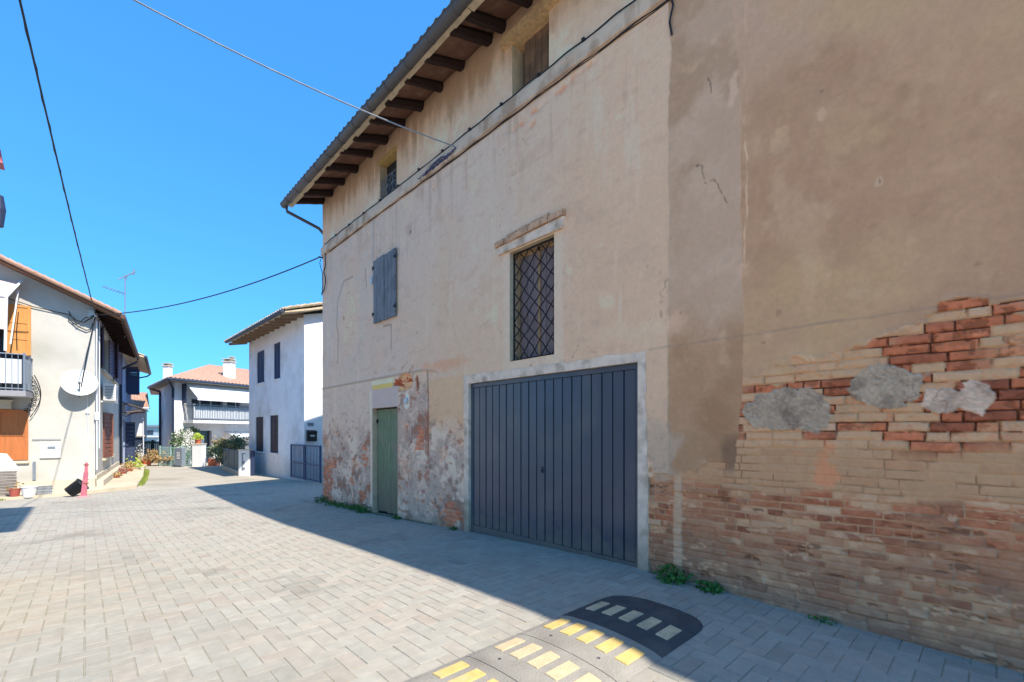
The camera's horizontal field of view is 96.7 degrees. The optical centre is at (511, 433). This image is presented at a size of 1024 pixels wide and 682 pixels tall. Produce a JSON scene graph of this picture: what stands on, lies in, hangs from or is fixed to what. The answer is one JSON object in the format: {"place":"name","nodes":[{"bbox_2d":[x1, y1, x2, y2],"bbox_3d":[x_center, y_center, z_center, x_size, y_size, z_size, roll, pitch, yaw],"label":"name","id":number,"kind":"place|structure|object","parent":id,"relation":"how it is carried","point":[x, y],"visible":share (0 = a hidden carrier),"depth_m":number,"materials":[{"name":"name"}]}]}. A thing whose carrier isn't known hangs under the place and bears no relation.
{"place":"outdoors","nodes":[
{"label":"outdoors","id":0,"kind":"place"},
{"bbox_2d":[0,489,70,499],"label":"front pavement","id":1,"kind":"structure","parent":0,"point":[58,492],"depth_m":13.10,"materials":[{"name":"beige concrete"}]},
{"bbox_2d":[0,493,9,496],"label":"shallow crate","id":2,"kind":"object","parent":1,"relation":"on","point":[3,494],"visible":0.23,"depth_m":12.72,"materials":[{"name":"grey plastic"}]},
{"bbox_2d":[6,481,23,496],"bbox_3d":[-13.878,1.565,12.678,0.296,0.470,0.344,0,0,20],"label":"red pot","id":3,"kind":"object","parent":1,"relation":"on","point":[14,492],"visible":0.99,"depth_m":12.63,"materials":[{"name":"ceramic"}]},
{"bbox_2d":[20,486,37,497],"bbox_3d":[-13.634,1.650,12.850,0.360,0.300,0.351,0,0,-43],"label":"white tub","id":4,"kind":"object","parent":1,"relation":"on","point":[28,491],"visible":1,"depth_m":12.75,"materials":[{"name":"plastic"}]},
{"bbox_2d":[36,485,52,494],"bbox_3d":[-13.530,1.665,13.161,0.290,0.270,0.340,0,0,38],"label":"wire basket","id":5,"kind":"object","parent":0,"point":[41,490],"visible":0.79,"depth_m":13.14,"materials":[{"name":"white metal"}]},
{"bbox_2d":[77,464,146,494],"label":"side pavement","id":6,"kind":"structure","parent":0,"point":[130,479],"depth_m":15.89,"materials":[{"name":"beige concrete"}]},
{"bbox_2d":[120,460,135,470],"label":"potted plant","id":7,"kind":"object","parent":6,"relation":"on","point":[130,468],"visible":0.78,"depth_m":21.28,"materials":[{"name":"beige plant"}]},
{"bbox_2d":[124,460,144,469],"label":"potted plant","id":8,"kind":"object","parent":6,"relation":"on","point":[138,467],"visible":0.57,"depth_m":22.03,"materials":[{"name":"green plant"}]},
{"bbox_2d":[140,454,151,464],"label":"potted plant","id":9,"kind":"object","parent":6,"relation":"on","point":[146,461],"visible":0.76,"depth_m":26.42,"materials":[{"name":"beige plant"}]},
{"bbox_2d":[14,448,295,499],"bbox_3d":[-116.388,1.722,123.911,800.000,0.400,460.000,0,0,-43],"label":"ground","id":10,"kind":"structure","parent":0,"point":[161,477],"depth_m":18.61,"materials":[{"name":"concrete"}]},
{"bbox_2d":[0,254,139,488],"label":"house","id":11,"kind":"structure","parent":10,"relation":"on","point":[43,353],"depth_m":14.44,"materials":[{"name":"paint"}]},
{"bbox_2d":[0,400,13,408],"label":"roller box","id":12,"kind":"object","parent":11,"relation":"attached to","point":[5,404],"visible":1,"depth_m":13.57,"materials":[{"name":"concrete"}]},
{"bbox_2d":[0,279,23,350],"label":"awning","id":13,"kind":"object","parent":11,"relation":"attached to","point":[8,288],"visible":1,"depth_m":13.26,"materials":[{"name":"white fabric"}]},
{"bbox_2d":[0,329,27,390],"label":"balcony door","id":14,"kind":"structure","parent":11,"relation":"in","point":[9,356],"depth_m":13.89,"materials":[{"name":"metal"}]},
{"bbox_2d":[32,439,60,457],"bbox_3d":[-14.603,0.480,14.281,0.640,0.600,0.051,0,0,-37],"label":"meter box","id":15,"kind":"object","parent":11,"relation":"attached to","point":[50,449],"visible":1,"depth_m":14.32,"materials":[{"name":"white plastic"}]},
{"bbox_2d":[8,298,93,330],"bbox_3d":[-14.712,-3.798,14.167,2.652,0.930,0.171,0,0,-34],"label":"looped cable","id":16,"kind":"object","parent":11,"relation":"attached to","point":[69,314],"visible":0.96,"depth_m":14.61,"materials":[{"name":"black rubber"}]},
{"bbox_2d":[60,369,97,396],"bbox_3d":[-13.828,-1.616,14.548,0.796,0.886,0.502,0,0,-15],"label":"satellite dish","id":17,"kind":"object","parent":11,"relation":"attached to","point":[70,381],"visible":1,"depth_m":14.56,"materials":[{"name":"white metal"}]},
{"bbox_2d":[88,310,93,317],"bbox_3d":[-13.739,-3.890,14.862,0.160,0.220,0.140,0,0,-37],"label":"junction box","id":18,"kind":"object","parent":11,"relation":"attached to","point":[90,312],"visible":0.79,"depth_m":14.81,"materials":[{"name":"grey plastic"}]},
{"bbox_2d":[103,340,104,368],"bbox_3d":[-15.732,-3.075,17.417,0.020,1.342,2.492,0,0,-37],"label":"window pane","id":19,"kind":"structure","parent":11,"relation":"in","point":[104,340],"depth_m":18.35,"materials":[{"name":"black glass"}]},
{"bbox_2d":[101,384,117,402],"bbox_3d":[-14.752,-1.450,16.679,0.427,0.660,0.860,0,0,-37],"label":"air conditioner","id":20,"kind":"object","parent":11,"relation":"attached to","point":[110,393],"visible":1,"depth_m":16.39,"materials":[{"name":"white plastic"}]},
{"bbox_2d":[102,269,134,337],"bbox_3d":[-15.132,-5.041,17.527,0.992,2.731,0.845,0,0,-43],"label":"television antenna","id":21,"kind":"object","parent":11,"relation":"attached to","point":[125,292],"visible":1,"depth_m":17.50,"materials":[{"name":"grey paint"}]},
{"bbox_3d":[-13.648,-3.725,14.902,0.107,0.450,0.249,0,0,-43],"label":"cable bracket","id":22,"kind":"object","parent":11,"relation":"attached to","visible":0},
{"bbox_2d":[81,317,95,386],"bbox_3d":[-13.680,-2.512,14.668,0.414,2.704,0.201,0,0,-43],"label":"dish cable","id":23,"kind":"object","parent":22,"relation":"attached to","point":[87,351],"visible":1,"depth_m":14.61,"materials":[{"name":"black rubber"}]},
{"bbox_2d":[96,257,317,314],"bbox_3d":[-9.264,-4.153,13.265,9.211,0.764,0.029,0,0,20],"label":"overhead cable","id":24,"kind":"object","parent":22,"relation":"attached to","point":[215,294],"visible":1,"depth_m":12.90,"materials":[{"name":"black rubber"}]},
{"bbox_2d":[113,472,122,477],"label":"potted plant","id":25,"kind":"object","parent":10,"relation":"on","point":[117,474],"visible":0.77,"depth_m":18.05,"materials":[{"name":"orange plant"}]},
{"bbox_2d":[118,467,129,473],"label":"potted plant","id":26,"kind":"object","parent":10,"relation":"on","point":[121,470],"visible":0.74,"depth_m":19.97,"materials":[{"name":"red plant"}]},
{"bbox_2d":[125,453,139,465],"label":"potted plant","id":27,"kind":"object","parent":10,"relation":"on","point":[137,458],"visible":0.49,"depth_m":24.63,"materials":[{"name":"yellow plant"}]},
{"bbox_2d":[119,352,150,463],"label":"attached house","id":28,"kind":"structure","parent":10,"relation":"on","point":[131,384],"depth_m":24.46,"materials":[{"name":"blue paint"}]},
{"bbox_2d":[131,392,149,456],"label":"white house","id":29,"kind":"structure","parent":10,"relation":"on","point":[141,400],"depth_m":30.16,"materials":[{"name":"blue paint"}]},
{"bbox_2d":[132,437,141,456],"bbox_3d":[-24.820,1.075,30.189,0.630,1.630,0.030,0,0,-36],"label":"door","id":30,"kind":"structure","parent":29,"relation":"in","point":[138,440],"depth_m":30.19,"materials":[{"name":"black glass"}]},
{"bbox_2d":[135,444,147,459],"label":"potted plant","id":31,"kind":"object","parent":10,"relation":"on","point":[142,454],"visible":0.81,"depth_m":30.13,"materials":[{"name":"white plant"}]},
{"bbox_2d":[138,469,149,485],"bbox_3d":[-15.772,1.799,19.556,0.290,0.156,9.089,0,0,-38],"label":"grass strip","id":32,"kind":"object","parent":10,"relation":"on","point":[145,475],"depth_m":18.18,"materials":[{"name":"green plant"}]},
{"bbox_2d":[144,440,158,459],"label":"gate","id":33,"kind":"structure","parent":10,"relation":"on","point":[152,444],"depth_m":31.49,"materials":[{"name":"metal"}]},
{"bbox_2d":[147,448,167,465],"bbox_3d":[-20.648,1.396,26.558,1.031,1.028,1.155,0,0,-43],"label":"dry shrub","id":34,"kind":"object","parent":10,"relation":"on","point":[155,458],"visible":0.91,"depth_m":26.43,"materials":[{"name":"beige plant"}]},
{"bbox_2d":[163,455,173,463],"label":"dry shrub","id":35,"kind":"object","parent":10,"relation":"on","point":[170,458],"visible":0.44,"depth_m":26.29,"materials":[{"name":"beige plant"}]},
{"bbox_2d":[147,425,201,447],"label":"building","id":36,"kind":"structure","parent":10,"relation":"on","point":[152,432],"depth_m":60.00,"materials":[{"name":"white glass"}]},
{"bbox_2d":[147,430,152,434],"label":"window","id":37,"kind":"structure","parent":36,"relation":"in","point":[149,432],"depth_m":59.96,"materials":[{"name":"blue glass"}]},
{"bbox_2d":[159,446,191,465],"bbox_3d":[-19.342,1.310,26.199,2.451,1.180,0.060,0,0,15],"label":"fence","id":38,"kind":"object","parent":10,"relation":"on","point":[170,454],"visible":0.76,"depth_m":26.31,"materials":[{"name":"metal"}]},
{"bbox_2d":[175,448,184,465],"bbox_3d":[-18.628,1.310,25.528,0.540,0.980,0.232,0,0,16],"label":"meter cabinet","id":39,"kind":"object","parent":10,"relation":"on","point":[179,456],"visible":1,"depth_m":25.42,"materials":[{"name":"grey paint"}]},
{"bbox_2d":[168,428,194,464],"bbox_3d":[-19.284,0.708,27.032,1.470,2.298,1.816,0,0,-4],"label":"jasmine bush","id":40,"kind":"object","parent":10,"relation":"on","point":[186,441],"visible":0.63,"depth_m":26.75,"materials":[{"name":"white plant"}]},
{"bbox_2d":[147,356,248,463],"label":"house","id":41,"kind":"structure","parent":10,"relation":"on","point":[181,405],"depth_m":29.20,"materials":[{"name":"white paint"}]},
{"bbox_2d":[178,426,200,438],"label":"dark bush","id":42,"kind":"object","parent":41,"relation":"attached to","point":[193,429],"visible":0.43,"depth_m":27.67,"materials":[{"name":"green plant"}]},
{"bbox_2d":[186,383,248,402],"bbox_3d":[-17.881,-2.510,29.972,1.220,1.060,5.900,0,0,27],"label":"awning","id":43,"kind":"object","parent":41,"relation":"attached to","point":[217,393],"visible":0.64,"depth_m":28.71,"materials":[{"name":"white fabric"}]},
{"bbox_2d":[224,431,248,436],"bbox_3d":[-17.552,0.055,31.153,1.280,0.390,3.500,0,0,27],"label":"awning","id":44,"kind":"object","parent":41,"relation":"attached to","point":[244,433],"visible":0.21,"depth_m":30.21,"materials":[{"name":"white fabric"}]},
{"bbox_2d":[191,443,206,466],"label":"gate pillar","id":45,"kind":"structure","parent":10,"relation":"on","point":[198,454],"depth_m":25.80,"materials":[{"name":"paint"}]},
{"bbox_2d":[191,433,204,442],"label":"potted plant","id":46,"kind":"object","parent":45,"relation":"on","point":[198,438],"visible":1,"depth_m":25.91,"materials":[{"name":"green plant"}]},
{"bbox_2d":[208,459,219,465],"bbox_3d":[-17.343,1.740,26.499,0.460,0.520,0.400,0,0,0],"label":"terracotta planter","id":47,"kind":"object","parent":10,"relation":"on","point":[212,462],"visible":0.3,"depth_m":26.30,"materials":[{"name":"ceramic"}]},
{"bbox_2d":[206,435,225,464],"bbox_3d":[-16.446,0.936,25.728,1.191,1.742,1.229,0,0,18],"label":"hedge shrub","id":48,"kind":"object","parent":10,"relation":"on","point":[213,447],"visible":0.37,"depth_m":25.42,"materials":[{"name":"green plant"}]},
{"bbox_2d":[213,436,240,463],"bbox_3d":[-15.194,0.978,24.483,1.421,1.674,1.180,0,0,-43],"label":"hedge shrub","id":49,"kind":"object","parent":10,"relation":"on","point":[222,446],"visible":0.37,"depth_m":24.17,"materials":[{"name":"green plant"}]},
{"bbox_2d":[221,448,238,475],"bbox_3d":[-13.402,1.370,21.760,0.200,1.260,5.040,0,0,-40],"label":"sheet fence","id":50,"kind":"object","parent":10,"relation":"on","point":[231,463],"visible":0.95,"depth_m":21.68,"materials":[{"name":"metal"}]},
{"bbox_2d":[224,433,248,458],"bbox_3d":[-14.057,0.887,23.362,1.355,1.840,1.239,0,0,-43],"label":"hedge shrub","id":51,"kind":"object","parent":10,"relation":"on","point":[235,443],"visible":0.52,"depth_m":23.16,"materials":[{"name":"green plant"}]},
{"bbox_2d":[237,449,253,475],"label":"meter pillar","id":52,"kind":"structure","parent":10,"relation":"on","point":[244,462],"depth_m":19.75,"materials":[{"name":"concrete"}]},
{"bbox_2d":[251,451,254,475],"bbox_3d":[-11.304,1.380,19.859,0.120,1.240,0.120,0,0,0],"label":"gate post","id":53,"kind":"object","parent":10,"relation":"on","point":[252,463],"visible":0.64,"depth_m":19.80,"materials":[{"name":"blue metal"}]},
{"bbox_2d":[224,302,322,480],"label":"white house","id":54,"kind":"structure","parent":10,"relation":"on","point":[285,373],"depth_m":18.46,"materials":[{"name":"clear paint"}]},
{"bbox_2d":[255,417,263,452],"bbox_3d":[-11.635,0.072,21.016,0.160,1.656,1.270,0,0,-45],"label":"window","id":55,"kind":"structure","parent":54,"relation":"in","point":[259,420],"depth_m":21.11,"materials":[{"name":"brown wood"}]},
{"bbox_2d":[255,350,264,384],"bbox_3d":[-11.529,-3.010,20.874,0.110,1.520,1.220,0,0,-45],"label":"window","id":56,"kind":"structure","parent":54,"relation":"in","point":[260,354],"depth_m":20.86,"materials":[{"name":"grey glass"}]},
{"bbox_2d":[268,415,278,454],"bbox_3d":[-10.203,0.062,19.570,0.160,1.676,1.200,0,0,-45],"label":"window","id":57,"kind":"structure","parent":54,"relation":"in","point":[274,419],"depth_m":19.59,"materials":[{"name":"brown wood"}]},
{"bbox_2d":[272,342,280,380],"bbox_3d":[-9.950,-3.035,19.278,0.110,1.590,0.930,0,0,-45],"label":"window","id":58,"kind":"structure","parent":54,"relation":"in","point":[277,346],"depth_m":19.32,"materials":[{"name":"grey glass"}]},
{"bbox_2d":[306,430,317,440],"bbox_3d":[-7.570,0.090,17.213,0.374,0.420,0.176,0,0,-43],"label":"letter box","id":59,"kind":"object","parent":54,"relation":"attached to","point":[311,435],"visible":1,"depth_m":17.15,"materials":[{"name":"black plastic"}]},
{"bbox_2d":[290,444,321,482],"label":"metal gate","id":60,"kind":"structure","parent":10,"relation":"on","point":[305,463],"depth_m":16.76,"materials":[{"name":"metal"}]},
{"bbox_2d":[280,0,1023,673],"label":"old building","id":61,"kind":"structure","parent":10,"relation":"on","point":[726,296],"depth_m":4.49,"materials":[{"name":"paint"}]},
{"bbox_2d":[318,253,325,293],"bbox_3d":[-4.817,-4.174,11.596,0.120,1.253,0.366,0,0,-43],"label":"wall cable","id":62,"kind":"object","parent":61,"relation":"attached to","point":[323,272],"depth_m":11.60,"materials":[{"name":"grey rubber"}]},
{"bbox_2d":[376,407,396,515],"bbox_3d":[-2.523,0.636,9.402,0.080,2.328,1.056,0,0,-43],"label":"green door","id":63,"kind":"structure","parent":61,"relation":"in","point":[386,420],"depth_m":9.43,"materials":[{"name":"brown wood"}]},
{"bbox_2d":[417,147,455,178],"bbox_3d":[-1.311,-4.626,7.829,0.053,0.139,1.174,0,0,-43],"label":"cable coil","id":64,"kind":"object","parent":61,"relation":"attached to","point":[432,166],"visible":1,"depth_m":7.79,"materials":[{"name":"grey rubber"}]},
{"bbox_2d":[325,0,635,243],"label":"wall cable","id":65,"kind":"object","parent":61,"relation":"attached to","point":[583,39],"depth_m":6.59,"materials":[{"name":"black rubber"}]},
{"bbox_2d":[329,0,673,251],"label":"wall cable","id":66,"kind":"object","parent":61,"relation":"attached to","point":[579,65],"depth_m":5.93,"materials":[{"name":"brown rubber"}]},
{"bbox_2d":[513,238,553,360],"bbox_3d":[0.358,-1.823,6.353,0.165,1.567,0.846,0,0,-43],"label":"barred window","id":67,"kind":"structure","parent":61,"relation":"in","point":[535,285],"depth_m":6.41,"materials":[{"name":"black metal"}]},
{"bbox_2d":[471,363,637,567],"bbox_3d":[0.390,0.400,6.190,0.082,2.381,3.040,0,0,-43],"label":"garage door","id":68,"kind":"structure","parent":61,"relation":"in","point":[554,457],"depth_m":5.93,"materials":[{"name":"grey paint"}]},
{"bbox_2d":[0,0,450,424],"label":"sky","id":69,"kind":"structure","parent":0,"point":[179,153],"materials":[{"name":"blue"}]},
{"bbox_2d":[0,480,1023,681],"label":"street paving","id":70,"kind":"structure","parent":0,"point":[466,560],"depth_m":4.16,"materials":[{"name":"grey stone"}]},
{"bbox_2d":[64,478,88,495],"bbox_3d":[-12.493,1.553,13.074,0.531,0.515,0.401,0,0,-43],"label":"tipped bin","id":71,"kind":"object","parent":70,"relation":"on","point":[73,488],"visible":0.78,"depth_m":12.96,"materials":[{"name":"black plastic"}]},
{"bbox_2d":[77,462,88,497],"bbox_3d":[-12.135,1.323,12.900,0.222,0.990,0.160,0,0,0],"label":"barrier post","id":72,"kind":"object","parent":70,"relation":"on","point":[85,482],"visible":1,"depth_m":12.87,"materials":[{"name":"pink plastic"}]},
{"bbox_2d":[314,495,328,502],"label":"weed","id":73,"kind":"object","parent":70,"relation":"on","point":[318,499],"visible":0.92,"depth_m":11.50,"materials":[{"name":"green plant"}]},
{"bbox_2d":[325,500,338,505],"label":"weed","id":74,"kind":"object","parent":70,"relation":"on","point":[332,504],"visible":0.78,"depth_m":10.98,"materials":[{"name":"green plant"}]},
{"bbox_2d":[336,502,350,508],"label":"weed","id":75,"kind":"object","parent":70,"relation":"on","point":[340,504],"visible":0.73,"depth_m":10.57,"materials":[{"name":"green plant"}]},
{"bbox_2d":[345,504,359,510],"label":"weed","id":76,"kind":"object","parent":70,"relation":"on","point":[352,507],"visible":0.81,"depth_m":10.18,"materials":[{"name":"green plant"}]},
{"bbox_2d":[355,504,371,513],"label":"weed","id":77,"kind":"object","parent":70,"relation":"on","point":[361,508],"visible":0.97,"depth_m":9.75,"materials":[{"name":"green plant"}]},
{"bbox_2d":[333,503,681,580],"bbox_3d":[-0.402,1.607,6.901,0.089,0.298,12.653,0,0,-43],"label":"moss line","id":78,"kind":"object","parent":70,"relation":"on","point":[431,524],"visible":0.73,"depth_m":8.47,"materials":[{"name":"green plant"}]},
{"bbox_2d":[403,595,702,681],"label":"speed bump","id":79,"kind":"object","parent":70,"relation":"on","point":[608,639],"visible":1,"depth_m":3.14,"materials":[{"name":"black rubber"}]},
{"bbox_2d":[653,564,692,584],"bbox_3d":[1.632,1.425,4.631,0.270,0.231,0.380,0,0,-43],"label":"weed","id":80,"kind":"object","parent":70,"relation":"on","point":[670,577],"visible":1,"depth_m":4.60,"materials":[{"name":"green plant"}]},
{"bbox_2d":[694,579,724,594],"bbox_3d":[1.904,1.478,4.406,0.218,0.124,0.257,0,0,-13],"label":"weed","id":81,"kind":"object","parent":70,"relation":"on","point":[713,587],"visible":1,"depth_m":4.38,"materials":[{"name":"green plant"}]},
{"bbox_2d":[808,614,837,625],"bbox_3d":[2.547,1.527,3.734,0.204,0.067,0.136,0,0,34],"label":"weed","id":82,"kind":"object","parent":70,"relation":"on","point":[820,620],"visible":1,"depth_m":3.73,"materials":[{"name":"green plant"}]},
{"bbox_3d":[-7.185,-3.550,1.826,8.425,10.700,3.900,0,0,-43],"label":"corner building","id":83,"kind":"object","parent":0,"visible":0},
{"bbox_2d":[0,150,4,169],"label":"wall planter","id":84,"kind":"object","parent":83,"relation":"attached to","point":[1,164],"visible":1,"depth_m":5.29,"materials":[{"name":"plastic"}]},
{"bbox_2d":[0,195,5,227],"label":"wall lamp","id":85,"kind":"object","parent":83,"relation":"attached to","point":[2,211],"visible":1,"depth_m":5.35,"materials":[{"name":"white metal"}]},
{"bbox_2d":[19,0,95,314],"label":"overhead cable","id":86,"kind":"object","parent":83,"relation":"attached to","point":[33,58],"visible":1,"depth_m":7.15,"materials":[{"name":"black rubber"}]},
{"bbox_2d":[133,0,454,146],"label":"overhead cable","id":87,"kind":"object","parent":83,"relation":"attached to","point":[287,76],"visible":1,"depth_m":6.66,"materials":[{"name":"grey rubber"}]},
{"bbox_3d":[-14.325,1.546,12.770,0.618,0.075,0.469,0,0,-43],"label":"shallow crate","id":88,"kind":"object","parent":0,"visible":0},
{"bbox_2d":[0,483,16,486],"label":"shallow crate","id":89,"kind":"object","parent":88,"relation":"on","point":[8,485],"visible":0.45,"depth_m":12.75,"materials":[{"name":"white wood"}]},
{"bbox_2d":[0,480,16,483],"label":"shallow crate","id":90,"kind":"object","parent":89,"relation":"on","point":[6,482],"visible":0.8,"depth_m":12.74,"materials":[{"name":"white wood"}]},
{"bbox_2d":[0,477,16,480],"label":"shallow crate","id":91,"kind":"object","parent":90,"relation":"on","point":[8,478],"visible":0.98,"depth_m":12.74,"materials":[{"name":"white wood"}]},
{"bbox_2d":[0,474,16,477],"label":"shallow crate","id":92,"kind":"object","parent":91,"relation":"on","point":[7,475],"visible":0.86,"depth_m":12.78,"materials":[{"name":"grey plastic"}]},
{"bbox_2d":[0,470,16,474],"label":"shallow crate","id":93,"kind":"object","parent":92,"relation":"on","point":[8,472],"visible":1,"depth_m":12.78,"materials":[{"name":"grey plastic"}]},
{"bbox_2d":[0,453,19,470],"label":"leaning board","id":94,"kind":"object","parent":93,"relation":"on","point":[7,463],"visible":1,"depth_m":12.82,"materials":[{"name":"white plastic"}]}
]}

